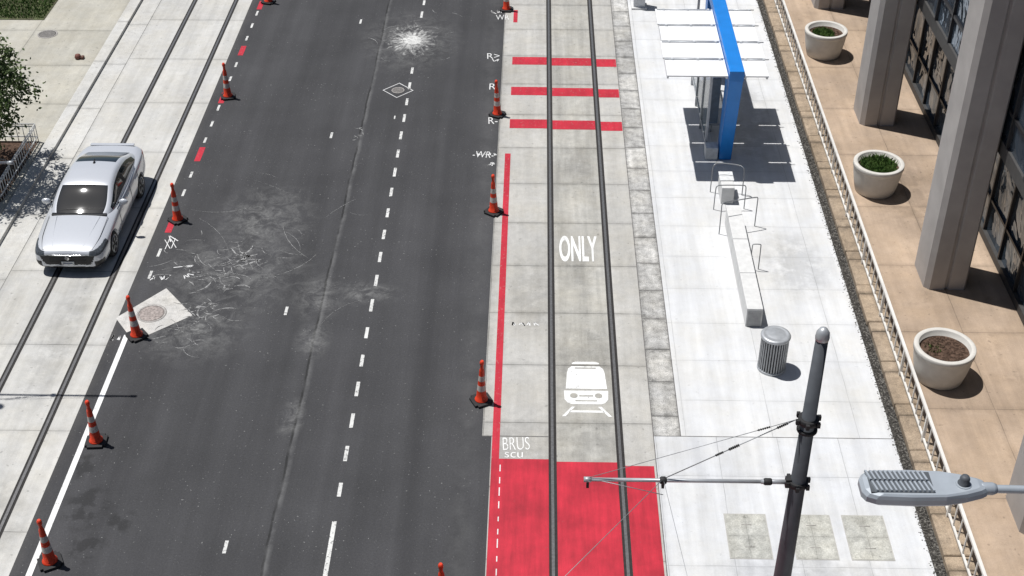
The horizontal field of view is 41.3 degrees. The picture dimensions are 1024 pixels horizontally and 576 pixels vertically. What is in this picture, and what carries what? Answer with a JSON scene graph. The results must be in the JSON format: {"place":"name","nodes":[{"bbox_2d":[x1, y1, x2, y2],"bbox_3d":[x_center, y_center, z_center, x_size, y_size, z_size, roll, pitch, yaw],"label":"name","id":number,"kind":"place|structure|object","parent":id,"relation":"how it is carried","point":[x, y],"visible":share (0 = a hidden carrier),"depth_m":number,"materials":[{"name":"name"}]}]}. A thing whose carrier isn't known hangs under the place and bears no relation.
{"place":"outdoors","nodes":[
{"label":"outdoors","id":0,"kind":"place"},
{"bbox_2d":[0,0,57,19],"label":"lawn","id":1,"kind":"structure","parent":0,"point":[29,18],"depth_m":46.71,"materials":[{"name":"plant"}]},
{"bbox_2d":[0,0,129,215],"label":"sidewalk","id":2,"kind":"structure","parent":0,"point":[83,27],"depth_m":44.22,"materials":[{"name":"concrete"}]},
{"bbox_2d":[0,159,13,169],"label":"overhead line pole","id":3,"kind":"object","parent":2,"relation":"on","point":[10,163],"visible":1,"depth_m":27.78,"materials":[{"name":"metal"}]},
{"bbox_2d":[0,123,38,201],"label":"tree guard fence","id":4,"kind":"object","parent":2,"relation":"on","point":[18,152],"visible":0.91,"depth_m":38.60,"materials":[{"name":"metal"}]},
{"bbox_2d":[0,32,46,149],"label":"street tree","id":5,"kind":"object","parent":2,"relation":"on","point":[8,82],"visible":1,"depth_m":36.41,"materials":[{"name":"green plant"}]},
{"bbox_2d":[37,30,57,37],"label":"manhole cover","id":6,"kind":"object","parent":2,"relation":"on","point":[47,33],"visible":1,"depth_m":45.31,"materials":[{"name":"metal"}]},
{"bbox_2d":[75,54,84,59],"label":"cleanout cap","id":7,"kind":"object","parent":2,"relation":"on","point":[79,56],"visible":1,"depth_m":43.76,"materials":[{"name":"brown metal"}]},
{"bbox_2d":[9,0,504,575],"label":"asphalt road","id":8,"kind":"structure","parent":0,"point":[239,436],"depth_m":32.23,"materials":[{"name":"grey asphalt"}]},
{"bbox_2d":[36,519,63,572],"bbox_3d":[-8.910,4.829,25.922,0.440,1.160,0.440,-17,39,-22],"label":"traffic cone","id":9,"kind":"object","parent":8,"relation":"on","point":[49,559],"visible":1,"depth_m":26.06,"materials":[{"name":"orange plastic"}]},
{"bbox_2d":[25,335,126,575],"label":"solid edge line","id":10,"kind":"object","parent":8,"relation":"on","point":[33,563],"visible":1,"depth_m":28.55,"materials":[{"name":"white paint"}]},
{"bbox_2d":[84,400,107,448],"bbox_3d":[-8.877,2.820,28.727,0.440,1.160,0.440,-2,36,-2],"label":"traffic cone","id":11,"kind":"object","parent":8,"relation":"on","point":[96,439],"visible":1,"depth_m":28.87,"materials":[{"name":"orange plastic"}]},
{"bbox_2d":[125,295,148,342],"bbox_3d":[-8.839,0.667,31.736,0.440,1.160,0.440,-25,42,-30],"label":"traffic cone","id":12,"kind":"object","parent":8,"relation":"on","point":[136,333],"visible":1,"depth_m":31.86,"materials":[{"name":"orange plastic"}]},
{"bbox_2d":[116,288,191,334],"bbox_3d":[-8.718,0.630,32.783,1.652,0.001,1.406,-27,43,-32],"label":"manhole pad","id":13,"kind":"object","parent":8,"relation":"on","point":[169,301],"visible":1,"depth_m":32.80,"materials":[{"name":"concrete"}]},
{"bbox_2d":[136,304,166,321],"bbox_3d":[-8.692,0.613,32.801,0.720,0.006,0.720,1,36,1],"label":"manhole cover","id":14,"kind":"object","parent":13,"relation":"on","point":[151,313],"visible":1,"depth_m":32.80,"materials":[{"name":"metal"}]},
{"bbox_2d":[167,183,187,225],"bbox_3d":[-8.886,-2.274,35.843,0.440,1.160,0.440,28,44,33],"label":"traffic cone","id":15,"kind":"object","parent":8,"relation":"on","point":[178,217],"visible":1,"depth_m":35.96,"materials":[{"name":"orange plastic"}]},
{"bbox_2d":[147,11,258,278],"bbox_3d":[-8.781,-9.750,47.282,0.070,0.001,32.705,1,36,1],"label":"dotted edge line","id":16,"kind":"object","parent":8,"relation":"on","point":[183,193],"visible":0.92,"depth_m":39.67,"materials":[{"name":"paint"}]},
{"bbox_2d":[165,1,262,232],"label":"red lane dash","id":17,"kind":"object","parent":8,"relation":"on","point":[170,226],"visible":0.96,"depth_m":39.20,"materials":[{"name":"paint"}]},
{"bbox_2d":[221,63,235,100],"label":"traffic cone","id":18,"kind":"object","parent":8,"relation":"on","point":[227,94],"visible":1,"depth_m":41.64,"materials":[{"name":"orange plastic"}]},
{"bbox_2d":[261,0,275,4],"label":"traffic cone","id":19,"kind":"object","parent":8,"relation":"on","point":[268,2],"visible":1,"depth_m":47.49,"materials":[{"name":"orange plastic"}]},
{"bbox_2d":[148,9,460,356],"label":"scuff marks","id":20,"kind":"object","parent":8,"relation":"on","point":[244,260],"visible":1,"depth_m":34.28,"materials":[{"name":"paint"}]},
{"bbox_2d":[222,19,394,552],"bbox_3d":[-4.508,-1.971,36.416,1.815,0.001,41.340,1,36,1],"label":"lane reference dash","id":21,"kind":"object","parent":8,"relation":"on","point":[226,542],"visible":1,"depth_m":32.80,"materials":[{"name":"paint"}]},
{"bbox_2d":[323,0,425,575],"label":"dashed centre line","id":22,"kind":"object","parent":8,"relation":"on","point":[329,550],"visible":1,"depth_m":30.51,"materials":[{"name":"paint"}]},
{"bbox_2d":[383,83,412,97],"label":"diamond marking","id":23,"kind":"object","parent":8,"relation":"on","point":[398,96],"visible":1,"depth_m":42.23,"materials":[{"name":"white paint"}]},
{"bbox_2d":[392,87,403,92],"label":"manhole cover","id":24,"kind":"object","parent":8,"relation":"on","point":[398,90],"visible":1,"depth_m":42.22,"materials":[{"name":"metal"}]},
{"bbox_2d":[401,36,421,44],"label":"spilled white paint","id":25,"kind":"object","parent":8,"relation":"on","point":[411,40],"visible":1,"depth_m":45.13,"materials":[{"name":"white paint"}]},
{"bbox_2d":[438,562,444,575],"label":"traffic cone","id":26,"kind":"object","parent":8,"relation":"on","point":[440,567],"visible":1,"depth_m":24.74,"materials":[{"name":"orange plastic"}]},
{"bbox_2d":[469,360,492,408],"bbox_3d":[-0.680,2.034,29.825,0.440,1.160,0.440,-16,38,-21],"label":"traffic cone","id":27,"kind":"object","parent":8,"relation":"on","point":[481,398],"visible":1,"depth_m":29.95,"materials":[{"name":"orange plastic"}]},
{"bbox_2d":[484,174,503,217],"bbox_3d":[-0.487,-2.505,36.165,0.440,1.160,0.440,23,42,29],"label":"traffic cone","id":28,"kind":"object","parent":8,"relation":"on","point":[493,209],"visible":1,"depth_m":36.28,"materials":[{"name":"orange plastic"}]},
{"bbox_2d":[488,80,505,118],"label":"traffic cone","id":29,"kind":"object","parent":8,"relation":"on","point":[497,112],"visible":1,"depth_m":40.71,"materials":[{"name":"orange plastic"}]},
{"bbox_2d":[1,1,942,559],"bbox_3d":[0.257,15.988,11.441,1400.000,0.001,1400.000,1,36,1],"label":"ground","id":30,"kind":"structure","parent":0,"point":[151,183],"depth_m":35.39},
{"bbox_2d":[0,0,142,243],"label":"kerb","id":31,"kind":"structure","parent":30,"relation":"on","point":[11,211],"depth_m":40.31,"materials":[{"name":"concrete"}]},
{"bbox_2d":[0,0,160,288],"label":"gutter","id":32,"kind":"object","parent":30,"relation":"on","point":[16,237],"depth_m":39.54,"materials":[{"name":"concrete"}]},
{"bbox_2d":[0,0,192,377],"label":"track slab","id":33,"kind":"structure","parent":30,"relation":"on","point":[25,284],"depth_m":40.31,"materials":[{"name":"concrete"}]},
{"bbox_2d":[35,143,145,267],"bbox_3d":[-11.009,-2.339,35.643,2.240,1.507,4.926,1,36,1],"label":"parked car","id":34,"kind":"object","parent":33,"relation":"on","point":[101,188],"visible":1,"depth_m":34.86,"materials":[{"name":"silver metal"}]},
{"bbox_2d":[0,0,197,392],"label":"steel rail","id":35,"kind":"object","parent":30,"relation":"on","point":[25,336],"depth_m":34.15,"materials":[{"name":"metal"}]},
{"bbox_2d":[0,0,233,518],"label":"track slab","id":36,"kind":"structure","parent":30,"relation":"on","point":[30,389],"depth_m":33.28,"materials":[{"name":"concrete"}]},
{"bbox_2d":[0,0,238,537],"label":"steel rail","id":37,"kind":"object","parent":30,"relation":"on","point":[12,501],"depth_m":33.22,"materials":[{"name":"metal"}]},
{"bbox_2d":[0,0,251,575],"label":"track slab","id":38,"kind":"structure","parent":30,"relation":"on","point":[12,538],"depth_m":32.49,"materials":[{"name":"concrete"}]},
{"bbox_2d":[546,0,557,575],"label":"steel rail","id":39,"kind":"object","parent":30,"relation":"on","point":[553,549],"depth_m":32.27,"materials":[{"name":"metal"}]},
{"bbox_2d":[551,0,616,461],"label":"track slab","id":40,"kind":"structure","parent":30,"relation":"on","point":[581,327],"depth_m":34.80,"materials":[{"name":"concrete"}]},
{"bbox_2d":[559,236,596,260],"bbox_3d":[1.711,-1.017,35.084,0.980,0.001,1.190,1,36,1],"label":"road marking text","id":41,"kind":"object","parent":40,"relation":"on","point":[565,238],"visible":1,"depth_m":35.09,"materials":[{"name":"white paint"}]},
{"bbox_2d":[563,362,611,416],"bbox_3d":[1.658,2.254,30.514,1.100,0.001,1.911,1,36,1],"label":"tram lane symbol","id":42,"kind":"object","parent":40,"relation":"on","point":[578,378],"visible":1,"depth_m":30.60,"materials":[{"name":"white paint"}]},
{"bbox_2d":[570,367,601,400],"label":"tram symbol lamps","id":43,"kind":"object","parent":42,"relation":"attached to","point":[575,395],"visible":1,"depth_m":30.31,"materials":[{"name":"white paint"}]},
{"bbox_2d":[557,462,623,575],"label":"red bus lane","id":44,"kind":"structure","parent":40,"relation":"on","point":[588,519],"depth_m":27.15,"materials":[{"name":"paint"}]},
{"bbox_2d":[587,0,632,575],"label":"steel rail","id":45,"kind":"object","parent":30,"relation":"on","point":[626,539],"depth_m":32.41,"materials":[{"name":"metal"}]},
{"bbox_2d":[757,0,946,575],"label":"gravel seam","id":46,"kind":"object","parent":30,"relation":"on","point":[881,380],"depth_m":32.70,"materials":[{"name":"gravel"}]},
{"bbox_2d":[756,0,944,575],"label":"gravel pebbles","id":47,"kind":"object","parent":46,"relation":"on","point":[843,277],"visible":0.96,"depth_m":33.85,"materials":[{"name":"beige gravel"}]},
{"bbox_2d":[763,0,978,575],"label":"terrace kerb","id":48,"kind":"structure","parent":30,"relation":"on","point":[953,562],"depth_m":32.59,"materials":[{"name":"stone"}]},
{"bbox_2d":[774,0,986,575],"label":"handrail fence","id":49,"kind":"object","parent":48,"relation":"on","point":[927,420],"visible":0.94,"depth_m":32.38,"materials":[{"name":"metal"}]},
{"bbox_2d":[475,436,490,575],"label":"asphalt apron","id":50,"kind":"object","parent":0,"point":[480,559],"visible":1,"depth_m":27.45,"materials":[{"name":"grey asphalt"}]},
{"bbox_2d":[482,0,547,435],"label":"track slab","id":51,"kind":"structure","parent":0,"point":[524,402],"depth_m":35.17,"materials":[{"name":"concrete"}]},
{"bbox_2d":[491,153,510,458],"bbox_3d":[-0.237,-0.135,33.852,0.160,0.001,12.810,1,36,1],"label":"red edge line","id":52,"kind":"object","parent":51,"relation":"on","point":[498,375],"visible":1,"depth_m":32.64,"materials":[{"name":"paint"}]},
{"bbox_2d":[500,0,512,12],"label":"traffic cone","id":53,"kind":"object","parent":51,"relation":"on","point":[506,7],"visible":1,"depth_m":46.95,"materials":[{"name":"orange plastic"}]},
{"bbox_2d":[512,322,537,325],"bbox_3d":[0.322,0.858,32.464,0.655,0.001,0.169,1,36,1],"label":"sprayed survey mark","id":54,"kind":"object","parent":51,"relation":"on","point":[524,324],"visible":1,"depth_m":32.48,"materials":[{"name":"white paint"}]},
{"bbox_2d":[510,10,622,130],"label":"red band marking","id":55,"kind":"object","parent":51,"relation":"on","point":[564,124],"visible":1,"depth_m":42.12,"materials":[{"name":"paint"}]},
{"bbox_2d":[485,436,548,575],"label":"track slab","id":56,"kind":"structure","parent":0,"point":[538,448],"depth_m":28.88,"materials":[{"name":"concrete"}]},
{"bbox_2d":[505,452,522,457],"bbox_3d":[0.038,3.524,28.741,0.380,0.001,0.170,1,36,1],"label":"chalk note","id":57,"kind":"object","parent":56,"relation":"on","point":[514,452],"visible":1,"depth_m":28.75,"materials":[{"name":"white paint"}]},
{"bbox_2d":[503,437,529,449],"bbox_3d":[0.087,3.317,29.030,0.584,0.001,0.420,1,36,1],"label":"chalk note","id":58,"kind":"object","parent":56,"relation":"on","point":[513,442],"visible":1,"depth_m":29.00,"materials":[{"name":"white paint"}]},
{"bbox_2d":[486,459,548,575],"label":"red bus lane","id":59,"kind":"structure","parent":56,"relation":"on","point":[521,512],"depth_m":27.22,"materials":[{"name":"paint"}]},
{"bbox_2d":[496,465,500,575],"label":"dotted stitch line","id":60,"kind":"object","parent":59,"relation":"on","point":[498,517],"visible":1,"depth_m":27.24,"materials":[{"name":"white paint"}]},
{"bbox_2d":[592,0,666,575],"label":"track slab","id":61,"kind":"structure","parent":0,"point":[636,421],"depth_m":34.07,"materials":[{"name":"concrete"}]},
{"bbox_2d":[625,466,664,575],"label":"red bus lane","id":62,"kind":"structure","parent":61,"relation":"on","point":[646,546],"depth_m":27.06,"materials":[{"name":"paint"}]},
{"bbox_2d":[627,0,892,437],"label":"platform","id":63,"kind":"structure","parent":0,"point":[724,386],"depth_m":34.47,"materials":[{"name":"concrete"}]},
{"bbox_2d":[631,0,646,9],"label":"ticket kiosk","id":64,"kind":"object","parent":63,"relation":"on","point":[638,4],"visible":1,"depth_m":47.12,"materials":[{"name":"metal"}]},
{"bbox_2d":[611,0,679,435],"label":"tactile strip","id":65,"kind":"object","parent":63,"relation":"on","point":[662,395],"visible":1,"depth_m":35.28,"materials":[{"name":"concrete"}]},
{"bbox_2d":[482,0,891,575],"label":"expansion joint","id":66,"kind":"object","parent":63,"relation":"on","point":[664,307],"visible":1,"depth_m":31.97,"materials":[{"name":"grey concrete"}]},
{"bbox_2d":[655,0,768,159],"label":"tram stop shelter","id":67,"kind":"object","parent":63,"relation":"on","point":[702,48],"visible":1,"depth_m":38.17,"materials":[{"name":"blue paint"}]},
{"bbox_2d":[710,163,745,209],"bbox_3d":[5.861,-2.789,36.806,0.877,0.883,1.134,1,36,1],"label":"leaning bench","id":68,"kind":"object","parent":63,"relation":"on","point":[726,187],"visible":0.99,"depth_m":36.80,"materials":[{"name":"metal"}]},
{"bbox_2d":[719,197,762,325],"bbox_3d":[5.881,-0.764,33.934,1.007,0.934,4.509,1,36,1],"label":"concrete bench","id":69,"kind":"object","parent":63,"relation":"on","point":[747,283],"visible":1,"depth_m":33.69,"materials":[{"name":"concrete"}]},
{"bbox_2d":[757,325,790,376],"bbox_3d":[5.932,1.414,30.831,0.680,1.005,0.680,1,36,1],"label":"litter bin","id":70,"kind":"object","parent":63,"relation":"on","point":[773,350],"visible":1,"depth_m":30.61,"materials":[{"name":"metal"}]},
{"bbox_2d":[654,436,935,575],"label":"platform","id":71,"kind":"structure","parent":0,"point":[837,467],"depth_m":27.61,"materials":[{"name":"concrete"}]},
{"bbox_2d":[565,326,829,575],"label":"overhead line pole","id":72,"kind":"object","parent":71,"relation":"on","point":[798,480],"visible":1,"depth_m":20.04,"materials":[{"name":"metal"}]},
{"bbox_2d":[723,513,773,558],"bbox_3d":[4.655,4.895,26.832,0.840,0.040,1.220,1,36,1],"label":"utility cover","id":73,"kind":"object","parent":71,"relation":"on","point":[748,537],"visible":1,"depth_m":26.81,"materials":[{"name":"concrete"}]},
{"bbox_2d":[795,515,839,559],"bbox_3d":[5.935,4.909,26.813,0.840,0.040,1.220,1,36,1],"label":"utility cover","id":74,"kind":"object","parent":71,"relation":"on","point":[816,539],"visible":0.83,"depth_m":26.72,"materials":[{"name":"concrete"}]},
{"bbox_2d":[841,515,894,560],"bbox_3d":[7.005,4.920,26.797,0.840,0.040,1.220,1,36,1],"label":"utility cover","id":75,"kind":"object","parent":71,"relation":"on","point":[867,537],"visible":1,"depth_m":26.77,"materials":[{"name":"concrete"}]},
{"bbox_2d":[780,0,1023,575],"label":"terrace","id":76,"kind":"structure","parent":0,"point":[977,415],"depth_m":33.01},
{"bbox_2d":[805,20,847,60],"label":"round planter","id":77,"kind":"object","parent":76,"relation":"on","point":[824,40],"visible":1,"depth_m":43.52,"materials":[{"name":"concrete"}]},
{"bbox_2d":[811,0,844,8],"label":"column","id":78,"kind":"structure","parent":76,"relation":"on","point":[828,4],"depth_m":46.85,"materials":[{"name":"concrete"}]},
{"bbox_2d":[853,150,904,198],"bbox_3d":[9.923,-3.065,37.006,1.350,0.900,1.350,1,36,1],"label":"round planter","id":79,"kind":"object","parent":76,"relation":"on","point":[877,174],"visible":1,"depth_m":36.69,"materials":[{"name":"concrete"}]},
{"bbox_2d":[853,0,916,125],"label":"column","id":80,"kind":"structure","parent":76,"relation":"on","point":[885,48],"depth_m":39.10,"materials":[{"name":"concrete"}]},
{"bbox_2d":[913,327,976,389],"bbox_3d":[9.625,1.631,30.472,1.350,0.870,1.350,1,36,1],"label":"round planter","id":81,"kind":"object","parent":76,"relation":"on","point":[943,358],"visible":0.98,"depth_m":30.22,"materials":[{"name":"concrete"}]},
{"bbox_2d":[869,0,1023,324],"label":"sill","id":82,"kind":"structure","parent":76,"relation":"on","point":[1003,274],"depth_m":34.93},
{"bbox_2d":[906,4,1023,305],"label":"glazing","id":83,"kind":"structure","parent":82,"relation":"on","point":[1003,195],"depth_m":34.98,"materials":[{"name":"black glass"}]},
{"bbox_2d":[917,0,1023,198],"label":"soffit beam","id":84,"kind":"structure","parent":83,"relation":"attached to","point":[1012,165],"depth_m":34.78,"materials":[{"name":"concrete"}]},
{"bbox_2d":[910,0,1023,291],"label":"mullions","id":85,"kind":"object","parent":82,"relation":"on","point":[1013,115],"visible":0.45,"depth_m":34.60,"materials":[{"name":"metal"}]},
{"bbox_2d":[926,0,1023,173],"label":"glazing","id":86,"kind":"structure","parent":85,"relation":"attached to","point":[1017,142],"depth_m":30.92,"materials":[{"name":"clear glass"}]},
{"bbox_2d":[915,0,1023,289],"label":"column","id":87,"kind":"structure","parent":76,"relation":"on","point":[990,50],"depth_m":31.17,"materials":[{"name":"concrete"}]},
{"bbox_2d":[1006,436,1023,533],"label":"column","id":88,"kind":"structure","parent":76,"relation":"on","point":[1015,503],"depth_m":26.83,"materials":[{"name":"concrete"}]},
{"bbox_2d":[858,470,1023,505],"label":"street lamp","id":89,"kind":"object","parent":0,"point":[907,488],"visible":1,"depth_m":10.75,"materials":[{"name":"grey metal"}]}
]}

